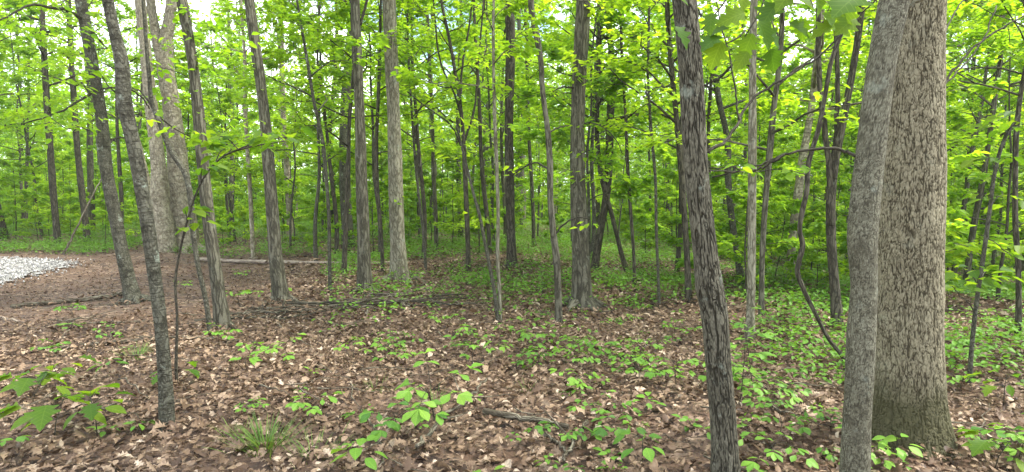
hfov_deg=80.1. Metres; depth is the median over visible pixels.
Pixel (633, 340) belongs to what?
seedling
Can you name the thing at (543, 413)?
twig
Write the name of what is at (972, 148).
understory tree
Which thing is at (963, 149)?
forest tree
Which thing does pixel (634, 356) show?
seedling
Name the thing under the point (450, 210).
leafy sapling
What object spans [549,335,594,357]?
seedling
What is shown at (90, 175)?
forest tree
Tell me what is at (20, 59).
forest tree
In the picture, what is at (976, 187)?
understory tree
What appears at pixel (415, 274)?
seedling
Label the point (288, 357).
seedling
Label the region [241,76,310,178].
understory tree
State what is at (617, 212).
leafy sapling
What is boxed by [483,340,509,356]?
seedling
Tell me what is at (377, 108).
slim tree
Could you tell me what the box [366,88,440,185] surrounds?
understory tree
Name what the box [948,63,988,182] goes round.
forest tree
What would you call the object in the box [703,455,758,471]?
twig
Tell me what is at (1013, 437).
seedling
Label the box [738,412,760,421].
seedling
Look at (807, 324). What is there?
seedling
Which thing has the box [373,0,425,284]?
pale straight tree
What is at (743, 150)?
forest tree
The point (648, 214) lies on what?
leafy sapling
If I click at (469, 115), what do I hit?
understory tree
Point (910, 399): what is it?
thick tree
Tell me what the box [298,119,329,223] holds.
understory tree
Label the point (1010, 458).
seedling
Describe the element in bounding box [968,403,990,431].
twig
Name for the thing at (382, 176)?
understory tree
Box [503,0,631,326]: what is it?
wavy tree
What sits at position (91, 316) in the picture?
twig
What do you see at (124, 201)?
leafy sapling
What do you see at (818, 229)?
leafy sapling
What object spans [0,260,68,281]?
gravel path
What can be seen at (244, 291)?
seedling
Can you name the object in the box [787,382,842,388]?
twig
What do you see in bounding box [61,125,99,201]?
understory tree
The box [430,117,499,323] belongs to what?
leaning whip
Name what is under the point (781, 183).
leafy sapling
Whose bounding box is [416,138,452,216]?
understory tree
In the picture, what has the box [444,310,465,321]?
seedling
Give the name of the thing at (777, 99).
slim tree
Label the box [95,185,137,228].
leafy sapling
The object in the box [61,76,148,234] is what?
understory tree
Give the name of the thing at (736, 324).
seedling
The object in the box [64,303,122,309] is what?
twig
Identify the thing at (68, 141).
leafy sapling
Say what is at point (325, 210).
leafy sapling
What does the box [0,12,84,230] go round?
understory tree
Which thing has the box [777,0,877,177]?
forest tree
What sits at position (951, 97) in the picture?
leafy sapling
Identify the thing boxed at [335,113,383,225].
understory tree
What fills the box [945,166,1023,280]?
leafy sapling
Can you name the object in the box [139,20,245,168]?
understory tree
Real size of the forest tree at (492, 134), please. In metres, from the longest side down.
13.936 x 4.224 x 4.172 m
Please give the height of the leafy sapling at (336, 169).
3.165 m
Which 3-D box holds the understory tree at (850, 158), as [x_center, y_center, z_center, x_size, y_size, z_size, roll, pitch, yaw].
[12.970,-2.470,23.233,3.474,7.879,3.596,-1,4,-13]
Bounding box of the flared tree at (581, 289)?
[552,0,637,312]
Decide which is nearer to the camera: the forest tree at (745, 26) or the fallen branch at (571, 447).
the fallen branch at (571, 447)
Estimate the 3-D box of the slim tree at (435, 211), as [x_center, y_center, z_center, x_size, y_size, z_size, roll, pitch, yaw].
[-1.983,-5.933,16.903,3.982,12.826,4.312,-1,4,-11]
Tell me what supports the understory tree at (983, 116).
on the ground at (102, 258)
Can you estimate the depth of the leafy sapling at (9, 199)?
31.71 m
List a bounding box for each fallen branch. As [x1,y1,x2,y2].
[10,291,122,307]
[30,333,262,352]
[56,320,149,325]
[362,419,384,471]
[415,375,509,448]
[540,406,588,460]
[543,432,566,450]
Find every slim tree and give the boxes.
[0,0,140,244]
[0,0,174,244]
[158,0,329,258]
[210,0,393,293]
[218,0,334,244]
[291,0,464,271]
[347,0,478,269]
[369,2,520,250]
[413,0,537,255]
[456,0,573,248]
[491,0,674,271]
[504,0,744,271]
[549,0,718,290]
[558,0,788,303]
[588,0,834,285]
[589,0,783,307]
[634,0,877,318]
[705,0,993,286]
[946,0,1023,335]
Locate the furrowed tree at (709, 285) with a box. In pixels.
[672,0,875,471]
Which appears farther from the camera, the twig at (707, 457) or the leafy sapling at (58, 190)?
the leafy sapling at (58, 190)
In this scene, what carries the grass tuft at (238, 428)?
on the ground at (102, 258)
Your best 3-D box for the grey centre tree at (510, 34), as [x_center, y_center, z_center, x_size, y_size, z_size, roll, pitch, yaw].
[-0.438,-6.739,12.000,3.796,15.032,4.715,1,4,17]
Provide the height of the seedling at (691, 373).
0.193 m
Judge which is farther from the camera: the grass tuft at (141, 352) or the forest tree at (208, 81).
the forest tree at (208, 81)
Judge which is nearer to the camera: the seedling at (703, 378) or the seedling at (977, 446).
the seedling at (977, 446)
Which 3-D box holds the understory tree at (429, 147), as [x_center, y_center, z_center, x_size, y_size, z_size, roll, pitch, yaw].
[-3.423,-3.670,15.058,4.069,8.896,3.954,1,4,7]
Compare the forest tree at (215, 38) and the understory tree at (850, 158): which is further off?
the forest tree at (215, 38)
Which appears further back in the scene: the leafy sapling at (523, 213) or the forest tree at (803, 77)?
the forest tree at (803, 77)
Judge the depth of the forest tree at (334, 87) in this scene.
22.30 m
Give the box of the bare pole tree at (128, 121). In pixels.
[101,0,174,431]
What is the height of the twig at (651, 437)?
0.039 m
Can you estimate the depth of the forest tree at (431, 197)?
28.19 m
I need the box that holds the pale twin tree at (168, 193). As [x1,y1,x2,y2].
[134,0,205,253]
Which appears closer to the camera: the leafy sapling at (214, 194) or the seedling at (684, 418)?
the seedling at (684, 418)
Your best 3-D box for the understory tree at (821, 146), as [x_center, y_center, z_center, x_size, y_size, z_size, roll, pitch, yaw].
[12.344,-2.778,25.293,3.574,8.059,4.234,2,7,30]
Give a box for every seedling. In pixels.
[0,370,74,405]
[0,392,106,443]
[0,435,30,445]
[12,354,97,385]
[21,383,134,436]
[30,338,70,357]
[53,303,86,317]
[53,322,82,328]
[87,358,127,372]
[87,424,119,436]
[92,321,123,339]
[123,420,154,433]
[149,361,199,384]
[203,323,242,345]
[225,289,263,306]
[229,350,264,364]
[233,396,269,416]
[236,342,278,355]
[250,333,306,363]
[285,391,344,418]
[331,435,387,471]
[331,441,366,449]
[333,337,371,362]
[341,397,448,441]
[371,337,405,352]
[372,344,416,366]
[377,302,404,312]
[380,331,423,345]
[395,348,483,430]
[409,270,425,279]
[410,421,429,428]
[422,311,450,322]
[443,323,494,372]
[443,341,469,348]
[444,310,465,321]
[455,326,478,337]
[473,465,503,471]
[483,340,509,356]
[490,288,524,299]
[504,432,520,442]
[508,343,541,361]
[515,348,555,366]
[516,321,555,342]
[524,308,554,320]
[524,420,601,449]
[527,286,550,300]
[533,453,558,471]
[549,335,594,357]
[549,368,599,394]
[559,348,599,369]
[560,335,593,343]
[562,463,585,471]
[566,390,630,420]
[569,384,594,393]
[589,340,629,361]
[589,407,645,440]
[591,374,609,384]
[593,447,621,464]
[596,464,627,469]
[599,275,627,282]
[600,317,630,324]
[608,351,648,363]
[611,359,666,385]
[612,430,664,461]
[618,414,648,434]
[621,347,653,369]
[624,335,644,343]
[626,392,665,410]
[636,355,701,390]
[637,338,670,349]
[640,362,695,383]
[662,319,695,334]
[664,334,681,340]
[671,414,698,431]
[691,360,757,381]
[694,424,710,439]
[696,351,741,362]
[730,305,776,380]
[730,332,776,399]
[732,361,765,390]
[732,363,752,376]
[734,377,808,404]
[737,422,818,471]
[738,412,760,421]
[742,397,823,437]
[746,390,792,414]
[749,327,789,340]
[753,374,811,394]
[759,325,805,341]
[761,310,800,326]
[791,319,828,330]
[798,407,841,430]
[816,447,839,463]
[829,368,844,383]
[835,427,906,469]
[872,433,922,460]
[946,375,994,393]
[947,282,973,294]
[957,426,1006,442]
[957,429,1023,471]
[964,368,1023,405]
[971,425,1023,458]
[984,422,1023,457]
[994,295,1014,301]
[1004,448,1022,455]
[1005,456,1019,460]
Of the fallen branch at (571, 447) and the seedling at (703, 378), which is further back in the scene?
the seedling at (703, 378)
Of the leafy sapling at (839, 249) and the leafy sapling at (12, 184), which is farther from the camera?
the leafy sapling at (12, 184)
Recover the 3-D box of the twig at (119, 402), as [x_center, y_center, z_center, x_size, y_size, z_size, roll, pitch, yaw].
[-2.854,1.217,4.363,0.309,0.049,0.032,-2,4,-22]
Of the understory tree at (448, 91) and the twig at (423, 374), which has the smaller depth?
the twig at (423, 374)
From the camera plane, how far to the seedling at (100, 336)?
6.33 m
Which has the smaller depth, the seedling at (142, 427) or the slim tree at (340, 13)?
the seedling at (142, 427)
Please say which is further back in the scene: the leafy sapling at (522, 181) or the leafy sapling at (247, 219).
the leafy sapling at (247, 219)
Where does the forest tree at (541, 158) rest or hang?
on the ground at (102, 258)
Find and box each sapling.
[0,150,51,239]
[0,172,31,224]
[0,186,19,217]
[1,159,66,231]
[2,166,34,218]
[4,214,12,232]
[10,143,80,217]
[12,181,52,240]
[16,135,99,231]
[17,148,76,222]
[19,173,78,239]
[37,166,79,212]
[40,163,76,217]
[45,185,98,238]
[46,141,95,214]
[61,202,81,237]
[78,172,140,249]
[89,172,138,220]
[95,175,133,229]
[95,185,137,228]
[100,174,132,216]
[110,129,149,214]
[126,198,139,231]
[128,189,139,228]
[131,0,212,335]
[174,120,323,379]
[190,173,215,217]
[191,161,229,215]
[191,174,201,226]
[191,181,221,227]
[195,170,225,219]
[203,206,234,246]
[211,179,236,225]
[227,201,257,243]
[234,178,260,224]
[236,201,254,231]
[243,153,301,215]
[253,115,332,245]
[253,181,285,224]
[255,169,308,236]
[266,207,300,240]
[278,170,307,223]
[284,172,309,227]
[294,153,340,238]
[294,191,341,247]
[305,205,312,226]
[316,153,370,221]
[318,208,339,231]
[330,167,355,221]
[339,162,388,251]
[355,133,421,233]
[368,0,496,272]
[403,163,433,223]
[404,166,428,219]
[404,193,427,238]
[404,208,420,234]
[406,170,460,240]
[416,144,475,241]
[432,134,502,253]
[432,193,455,229]
[437,178,461,228]
[446,202,471,235]
[447,154,489,242]
[469,154,521,232]
[470,206,500,245]
[488,130,546,223]
[500,194,525,230]
[515,204,526,227]
[540,170,569,226]
[540,183,570,225]
[540,208,548,225]
[543,213,569,241]
[589,133,643,236]
[591,147,632,232]
[608,176,645,223]
[611,207,634,232]
[616,202,641,229]
[618,206,642,238]
[622,197,662,252]
[638,197,663,226]
[639,144,718,247]
[642,151,687,243]
[644,152,688,234]
[645,167,740,268]
[658,186,678,232]
[660,187,678,227]
[687,98,819,297]
[711,155,769,233]
[715,205,744,232]
[715,221,739,248]
[716,178,791,284]
[723,139,805,274]
[736,146,795,255]
[740,171,784,258]
[742,183,817,287]
[756,211,778,256]
[756,220,799,256]
[757,123,838,265]
[775,154,848,269]
[781,197,825,264]
[783,219,842,291]
[785,163,837,253]
[795,200,843,270]
[796,148,855,253]
[824,231,848,279]
[837,226,848,270]
[840,84,980,239]
[945,111,1023,385]
[945,150,1009,282]
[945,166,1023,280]
[945,169,991,268]
[945,181,980,267]
[945,187,968,247]
[946,2,1023,304]
[946,122,999,253]
[946,196,985,270]
[954,195,1006,269]
[976,230,1009,264]
[986,172,1023,280]
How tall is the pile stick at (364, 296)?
0.140 m
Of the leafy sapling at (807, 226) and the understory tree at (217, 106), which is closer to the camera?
the leafy sapling at (807, 226)
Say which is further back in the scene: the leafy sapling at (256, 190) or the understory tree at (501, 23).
the leafy sapling at (256, 190)
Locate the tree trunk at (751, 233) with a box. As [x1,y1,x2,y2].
[736,0,763,346]
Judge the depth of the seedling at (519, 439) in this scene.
3.92 m
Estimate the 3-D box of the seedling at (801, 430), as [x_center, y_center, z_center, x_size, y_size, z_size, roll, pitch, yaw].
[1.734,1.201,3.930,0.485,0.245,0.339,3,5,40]
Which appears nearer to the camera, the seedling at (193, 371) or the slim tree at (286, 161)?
the seedling at (193, 371)
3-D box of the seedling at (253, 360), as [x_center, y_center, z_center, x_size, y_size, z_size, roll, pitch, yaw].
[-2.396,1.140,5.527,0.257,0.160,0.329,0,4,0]
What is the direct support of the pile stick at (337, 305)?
on the ground at (102, 258)
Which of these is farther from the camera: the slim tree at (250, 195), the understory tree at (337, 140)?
the understory tree at (337, 140)
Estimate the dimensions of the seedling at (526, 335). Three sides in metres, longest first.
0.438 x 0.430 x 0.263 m
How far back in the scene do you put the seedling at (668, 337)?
6.68 m
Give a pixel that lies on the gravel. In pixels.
(49, 266)
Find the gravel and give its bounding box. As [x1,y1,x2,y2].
[0,256,94,287]
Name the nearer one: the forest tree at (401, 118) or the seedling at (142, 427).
the seedling at (142, 427)
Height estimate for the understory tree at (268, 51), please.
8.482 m
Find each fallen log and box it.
[200,258,409,264]
[482,408,568,428]
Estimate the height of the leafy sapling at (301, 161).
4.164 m
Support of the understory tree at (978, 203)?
on the ground at (102, 258)
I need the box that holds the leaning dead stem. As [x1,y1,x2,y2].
[62,179,100,254]
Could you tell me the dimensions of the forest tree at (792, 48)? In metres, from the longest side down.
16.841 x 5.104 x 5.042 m
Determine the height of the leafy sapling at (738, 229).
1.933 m
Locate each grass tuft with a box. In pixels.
[112,341,170,360]
[204,409,310,459]
[210,414,270,443]
[265,419,356,470]
[353,373,400,393]
[409,384,453,411]
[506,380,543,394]
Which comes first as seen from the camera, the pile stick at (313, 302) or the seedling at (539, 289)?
the pile stick at (313, 302)
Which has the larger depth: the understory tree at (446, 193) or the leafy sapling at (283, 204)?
the understory tree at (446, 193)
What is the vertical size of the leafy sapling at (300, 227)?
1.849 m
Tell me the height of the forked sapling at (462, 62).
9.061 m
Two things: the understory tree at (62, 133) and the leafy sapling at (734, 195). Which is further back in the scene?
the understory tree at (62, 133)
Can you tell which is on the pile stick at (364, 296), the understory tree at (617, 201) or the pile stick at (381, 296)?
the pile stick at (381, 296)
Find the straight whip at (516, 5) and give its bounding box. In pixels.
[390,0,560,322]
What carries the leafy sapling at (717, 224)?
on the ground at (102, 258)
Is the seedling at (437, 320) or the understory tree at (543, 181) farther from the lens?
the understory tree at (543, 181)
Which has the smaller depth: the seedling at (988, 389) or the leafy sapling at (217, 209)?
the seedling at (988, 389)
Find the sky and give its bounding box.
[0,0,1023,197]
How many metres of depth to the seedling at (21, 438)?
3.49 m
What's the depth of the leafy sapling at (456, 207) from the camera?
21.96 m
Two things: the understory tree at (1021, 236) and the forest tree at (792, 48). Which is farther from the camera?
the forest tree at (792, 48)
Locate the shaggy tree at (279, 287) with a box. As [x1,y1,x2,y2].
[216,0,296,303]
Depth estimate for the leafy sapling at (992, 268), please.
10.14 m
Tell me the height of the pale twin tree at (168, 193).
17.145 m
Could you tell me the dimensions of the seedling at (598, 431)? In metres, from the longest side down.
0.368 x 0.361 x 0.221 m
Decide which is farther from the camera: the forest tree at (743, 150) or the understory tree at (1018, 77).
the forest tree at (743, 150)
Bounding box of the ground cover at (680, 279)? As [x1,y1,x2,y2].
[0,217,1023,385]
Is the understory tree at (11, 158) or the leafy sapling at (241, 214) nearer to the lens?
the leafy sapling at (241, 214)
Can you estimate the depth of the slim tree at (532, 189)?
17.12 m
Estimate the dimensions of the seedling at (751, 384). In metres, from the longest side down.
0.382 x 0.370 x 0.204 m
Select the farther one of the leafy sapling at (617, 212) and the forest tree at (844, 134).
the forest tree at (844, 134)
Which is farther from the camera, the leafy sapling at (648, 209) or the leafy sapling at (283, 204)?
the leafy sapling at (648, 209)
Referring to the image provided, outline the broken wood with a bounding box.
[0,316,26,323]
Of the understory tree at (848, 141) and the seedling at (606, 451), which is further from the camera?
the understory tree at (848, 141)
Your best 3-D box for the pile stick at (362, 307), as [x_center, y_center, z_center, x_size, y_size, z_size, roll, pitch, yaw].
[-2.205,0.960,8.276,2.687,0.112,0.514,-1,4,-20]
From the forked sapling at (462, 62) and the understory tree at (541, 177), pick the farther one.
the understory tree at (541, 177)
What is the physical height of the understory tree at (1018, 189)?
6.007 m
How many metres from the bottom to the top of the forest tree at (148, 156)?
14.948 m
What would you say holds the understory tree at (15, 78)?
on the ground at (102, 258)
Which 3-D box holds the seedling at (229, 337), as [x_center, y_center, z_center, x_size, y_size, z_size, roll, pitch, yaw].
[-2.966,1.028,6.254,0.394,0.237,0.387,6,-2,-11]
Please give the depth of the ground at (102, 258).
5.43 m
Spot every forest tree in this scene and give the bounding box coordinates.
[0,0,49,238]
[0,2,69,177]
[0,83,39,170]
[3,35,86,147]
[8,0,213,235]
[33,62,84,166]
[78,68,131,201]
[107,14,160,151]
[109,75,149,191]
[179,0,304,212]
[180,5,240,158]
[186,49,229,185]
[209,29,273,199]
[210,0,297,217]
[211,0,446,247]
[250,60,291,155]
[263,0,399,234]
[275,64,317,220]
[310,64,371,166]
[366,0,533,231]
[368,46,427,164]
[382,0,522,236]
[382,40,440,222]
[403,70,444,202]
[435,2,540,199]
[442,0,601,230]
[453,21,516,203]
[464,68,515,185]
[473,0,599,227]
[498,48,555,221]
[526,0,589,221]
[527,4,606,169]
[538,0,660,223]
[566,1,643,191]
[604,85,647,220]
[622,11,714,229]
[633,16,719,160]
[669,32,763,214]
[669,36,788,206]
[675,0,802,220]
[705,2,801,161]
[726,5,801,221]
[757,0,1019,105]
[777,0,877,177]
[777,31,834,205]
[778,44,824,128]
[795,0,973,97]
[812,53,864,228]
[946,1,1020,277]
[946,10,1023,270]
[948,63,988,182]
[987,0,1022,109]
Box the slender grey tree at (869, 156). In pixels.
[709,0,923,471]
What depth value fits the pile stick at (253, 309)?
7.72 m
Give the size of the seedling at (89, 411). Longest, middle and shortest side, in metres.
0.573 x 0.527 x 0.348 m
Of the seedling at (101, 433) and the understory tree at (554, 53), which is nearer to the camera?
the seedling at (101, 433)
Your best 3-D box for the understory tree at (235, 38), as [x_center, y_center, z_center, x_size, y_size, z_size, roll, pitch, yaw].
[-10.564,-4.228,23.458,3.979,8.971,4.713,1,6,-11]
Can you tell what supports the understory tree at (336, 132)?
on the ground at (102, 258)
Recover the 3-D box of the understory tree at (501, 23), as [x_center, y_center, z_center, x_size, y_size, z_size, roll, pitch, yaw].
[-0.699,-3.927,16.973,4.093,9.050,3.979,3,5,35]
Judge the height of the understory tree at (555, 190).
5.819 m
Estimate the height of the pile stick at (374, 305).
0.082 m
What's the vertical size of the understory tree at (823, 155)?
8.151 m
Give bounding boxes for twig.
[19,382,91,405]
[48,315,118,321]
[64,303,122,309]
[65,307,132,321]
[75,402,110,407]
[101,401,137,409]
[108,346,174,350]
[117,377,147,399]
[127,355,201,362]
[154,388,229,404]
[258,384,291,397]
[284,371,378,384]
[298,387,332,406]
[307,387,391,392]
[318,364,351,381]
[324,318,391,324]
[359,363,445,370]
[388,457,427,471]
[390,368,461,382]
[467,320,528,322]
[513,407,584,420]
[604,429,692,442]
[700,406,755,424]
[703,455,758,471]
[743,375,832,386]
[772,405,827,426]
[779,366,830,370]
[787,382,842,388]
[951,421,1013,429]
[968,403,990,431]
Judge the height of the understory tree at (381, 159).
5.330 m
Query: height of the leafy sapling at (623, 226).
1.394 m
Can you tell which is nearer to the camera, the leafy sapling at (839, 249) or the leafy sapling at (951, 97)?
the leafy sapling at (951, 97)
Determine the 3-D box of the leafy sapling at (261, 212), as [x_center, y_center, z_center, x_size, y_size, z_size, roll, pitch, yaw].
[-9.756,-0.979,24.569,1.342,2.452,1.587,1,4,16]
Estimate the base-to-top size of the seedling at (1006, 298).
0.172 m
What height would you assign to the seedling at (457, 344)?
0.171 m
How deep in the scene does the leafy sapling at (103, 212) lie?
16.90 m
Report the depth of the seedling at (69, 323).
6.87 m
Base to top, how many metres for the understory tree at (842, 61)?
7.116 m
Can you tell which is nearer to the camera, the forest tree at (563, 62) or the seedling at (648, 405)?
the seedling at (648, 405)
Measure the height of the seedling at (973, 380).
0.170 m
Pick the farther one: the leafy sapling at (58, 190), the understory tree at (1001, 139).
the leafy sapling at (58, 190)
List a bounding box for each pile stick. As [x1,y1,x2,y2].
[194,306,324,320]
[230,301,283,314]
[231,304,353,318]
[245,308,302,315]
[247,302,290,319]
[251,305,448,314]
[266,294,419,307]
[275,292,325,314]
[286,291,475,304]
[302,304,373,309]
[327,285,440,306]
[327,294,465,300]
[332,283,392,309]
[338,302,475,307]
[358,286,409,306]
[361,300,481,305]
[365,287,392,314]
[368,283,429,296]
[383,293,462,302]
[415,299,483,305]
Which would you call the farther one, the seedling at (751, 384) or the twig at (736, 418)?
the seedling at (751, 384)
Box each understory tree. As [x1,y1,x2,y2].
[0,0,96,238]
[0,0,109,129]
[0,0,219,222]
[0,2,121,231]
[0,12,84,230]
[0,87,26,133]
[0,95,47,188]
[0,132,34,180]
[0,141,23,202]
[0,174,33,183]
[1,112,77,201]
[16,91,96,208]
[23,126,97,218]
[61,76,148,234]
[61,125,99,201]
[66,100,132,229]
[68,0,229,141]
[84,141,128,219]
[114,19,244,181]
[114,51,220,181]
[126,102,166,186]
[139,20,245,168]
[163,18,280,241]
[182,7,277,236]
[184,93,238,178]
[195,94,252,181]
[208,91,263,242]
[211,53,286,176]
[219,14,354,250]
[224,0,386,260]
[226,0,384,253]
[226,0,471,275]
[234,159,262,205]
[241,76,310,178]
[249,80,316,224]
[250,78,315,216]
[275,27,368,240]
[285,0,456,258]
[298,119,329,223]
[299,111,333,219]
[309,0,490,258]
[325,110,387,201]
[326,103,354,185]
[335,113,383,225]
[350,57,425,193]
[350,97,410,235]
[351,6,483,239]
[351,95,408,223]
[351,117,387,201]
[353,131,410,213]
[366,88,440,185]
[402,1,540,238]
[403,118,440,210]
[411,2,499,205]
[412,2,592,243]
[416,106,475,221]
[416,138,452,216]
[420,3,543,188]
[420,115,454,181]
[425,0,559,249]
[427,107,471,221]
[436,157,456,221]
[453,132,488,187]
[501,65,569,240]
[508,0,670,257]
[514,0,635,245]
[514,13,677,254]
[515,98,569,211]
[524,83,568,220]
[532,42,624,205]
[539,31,635,169]
[569,109,619,209]
[585,0,809,274]
[590,113,640,205]
[594,89,656,232]
[600,11,715,225]
[602,0,831,179]
[618,66,677,232]
[624,153,645,222]
[633,11,738,164]
[637,93,711,228]
[640,154,665,211]
[657,39,763,199]
[706,0,820,237]
[710,15,821,215]
[710,17,850,261]
[710,79,762,216]
[711,158,723,215]
[720,71,817,212]
[744,0,1021,170]
[762,53,863,265]
[773,0,866,264]
[775,73,848,200]
[792,34,867,199]
[794,86,850,203]
[795,139,839,223]
[804,25,869,258]
[819,70,863,222]
[842,5,1008,270]
[843,5,994,174]
[946,0,1023,280]
[946,0,1023,284]
[946,12,1023,263]
[946,82,1023,219]
[947,0,1023,280]
[947,28,1023,181]
[948,90,1019,227]
[951,128,1023,253]
[952,1,1023,281]
[978,51,1023,193]
[978,66,1023,225]
[994,144,1023,220]
[996,105,1023,241]
[997,113,1023,153]
[1006,52,1023,84]
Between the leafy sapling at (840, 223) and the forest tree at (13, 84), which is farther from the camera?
the forest tree at (13, 84)
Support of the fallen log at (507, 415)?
on the ground at (102, 258)
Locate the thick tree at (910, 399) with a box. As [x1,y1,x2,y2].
[871,0,1023,461]
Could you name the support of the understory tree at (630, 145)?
on the ground at (102, 258)
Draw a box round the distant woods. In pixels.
[0,0,1021,241]
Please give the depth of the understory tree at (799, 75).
13.62 m
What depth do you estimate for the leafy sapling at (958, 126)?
12.84 m
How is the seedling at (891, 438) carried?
on the ground at (102, 258)
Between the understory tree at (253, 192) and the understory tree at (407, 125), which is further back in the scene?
the understory tree at (253, 192)
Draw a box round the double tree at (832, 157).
[815,0,877,329]
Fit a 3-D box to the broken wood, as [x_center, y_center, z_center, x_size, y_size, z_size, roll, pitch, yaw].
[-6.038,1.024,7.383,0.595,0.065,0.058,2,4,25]
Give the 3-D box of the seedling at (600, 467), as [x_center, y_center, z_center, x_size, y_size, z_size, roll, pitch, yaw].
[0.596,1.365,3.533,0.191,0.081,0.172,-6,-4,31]
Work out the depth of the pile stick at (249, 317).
7.58 m
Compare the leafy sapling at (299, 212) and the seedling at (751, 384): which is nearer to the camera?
the seedling at (751, 384)
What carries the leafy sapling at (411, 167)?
on the ground at (102, 258)
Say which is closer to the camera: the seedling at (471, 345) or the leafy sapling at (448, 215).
the seedling at (471, 345)
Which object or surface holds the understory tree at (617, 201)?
on the ground at (102, 258)
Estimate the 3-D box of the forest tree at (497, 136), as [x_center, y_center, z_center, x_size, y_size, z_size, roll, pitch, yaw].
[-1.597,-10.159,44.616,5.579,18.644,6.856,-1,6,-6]
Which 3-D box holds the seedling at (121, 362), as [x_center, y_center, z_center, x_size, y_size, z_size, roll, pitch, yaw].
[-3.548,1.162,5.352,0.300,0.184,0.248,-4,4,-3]
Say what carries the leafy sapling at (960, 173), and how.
on the ground at (102, 258)
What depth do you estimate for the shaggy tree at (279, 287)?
8.83 m
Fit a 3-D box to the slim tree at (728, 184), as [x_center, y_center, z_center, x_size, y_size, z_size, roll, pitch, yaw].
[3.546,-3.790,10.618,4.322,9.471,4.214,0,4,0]
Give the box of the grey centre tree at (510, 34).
[486,0,531,269]
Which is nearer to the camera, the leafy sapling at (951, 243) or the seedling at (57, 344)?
the seedling at (57, 344)
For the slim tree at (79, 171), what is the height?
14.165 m
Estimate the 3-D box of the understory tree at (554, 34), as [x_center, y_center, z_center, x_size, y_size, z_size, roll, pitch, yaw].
[1.920,-3.919,14.120,4.225,9.326,4.103,1,4,7]
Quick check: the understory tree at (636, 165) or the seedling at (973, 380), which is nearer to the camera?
the seedling at (973, 380)
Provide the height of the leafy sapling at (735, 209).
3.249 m
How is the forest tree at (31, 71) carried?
on the ground at (102, 258)
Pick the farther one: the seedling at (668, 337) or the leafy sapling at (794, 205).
the leafy sapling at (794, 205)
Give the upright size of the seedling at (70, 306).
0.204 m
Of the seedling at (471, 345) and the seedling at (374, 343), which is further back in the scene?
the seedling at (374, 343)
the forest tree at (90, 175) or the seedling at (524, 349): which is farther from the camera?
the forest tree at (90, 175)
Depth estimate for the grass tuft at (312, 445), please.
3.65 m
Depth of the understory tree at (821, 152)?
19.95 m
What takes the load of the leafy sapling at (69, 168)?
on the ground at (102, 258)
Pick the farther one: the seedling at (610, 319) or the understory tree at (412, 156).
the understory tree at (412, 156)
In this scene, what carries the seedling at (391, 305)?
on the ground at (102, 258)
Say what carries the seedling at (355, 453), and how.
on the ground at (102, 258)
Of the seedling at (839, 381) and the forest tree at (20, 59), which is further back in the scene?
the forest tree at (20, 59)
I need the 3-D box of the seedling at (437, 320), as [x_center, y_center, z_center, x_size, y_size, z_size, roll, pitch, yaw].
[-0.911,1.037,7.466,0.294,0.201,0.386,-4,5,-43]
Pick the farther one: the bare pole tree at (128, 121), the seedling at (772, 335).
the seedling at (772, 335)
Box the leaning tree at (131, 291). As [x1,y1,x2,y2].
[0,0,150,305]
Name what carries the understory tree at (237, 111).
on the ground at (102, 258)
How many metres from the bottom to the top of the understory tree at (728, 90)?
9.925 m
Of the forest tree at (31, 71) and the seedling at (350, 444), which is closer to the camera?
the seedling at (350, 444)
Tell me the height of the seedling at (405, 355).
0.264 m
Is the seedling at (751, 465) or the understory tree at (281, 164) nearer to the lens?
the seedling at (751, 465)
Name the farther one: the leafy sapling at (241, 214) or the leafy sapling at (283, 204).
the leafy sapling at (283, 204)
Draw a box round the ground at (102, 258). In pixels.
[0,198,1023,471]
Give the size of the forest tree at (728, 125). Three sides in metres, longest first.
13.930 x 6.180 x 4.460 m
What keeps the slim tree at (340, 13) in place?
on the ground at (102, 258)
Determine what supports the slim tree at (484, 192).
on the ground at (102, 258)
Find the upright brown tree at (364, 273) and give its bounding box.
[348,0,434,294]
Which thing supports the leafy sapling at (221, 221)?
on the ground at (102, 258)
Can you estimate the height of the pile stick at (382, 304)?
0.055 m
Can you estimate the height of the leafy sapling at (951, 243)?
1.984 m
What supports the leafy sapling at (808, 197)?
on the ground at (102, 258)
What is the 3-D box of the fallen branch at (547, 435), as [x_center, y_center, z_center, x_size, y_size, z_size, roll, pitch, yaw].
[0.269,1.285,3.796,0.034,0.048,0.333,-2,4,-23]
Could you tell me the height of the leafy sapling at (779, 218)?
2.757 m
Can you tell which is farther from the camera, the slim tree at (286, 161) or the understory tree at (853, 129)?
the slim tree at (286, 161)
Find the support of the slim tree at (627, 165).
on the ground at (102, 258)
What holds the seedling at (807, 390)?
on the ground at (102, 258)
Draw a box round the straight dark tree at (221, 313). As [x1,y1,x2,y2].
[121,0,264,329]
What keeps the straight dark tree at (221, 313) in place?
on the ground at (102, 258)
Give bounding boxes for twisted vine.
[795,34,844,370]
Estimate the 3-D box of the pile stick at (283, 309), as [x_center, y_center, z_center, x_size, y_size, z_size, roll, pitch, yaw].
[-3.005,0.908,8.226,0.418,0.113,1.225,1,4,12]
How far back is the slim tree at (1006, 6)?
6.29 m
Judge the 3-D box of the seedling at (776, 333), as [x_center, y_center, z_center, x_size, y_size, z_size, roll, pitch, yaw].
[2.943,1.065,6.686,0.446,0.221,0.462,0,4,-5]

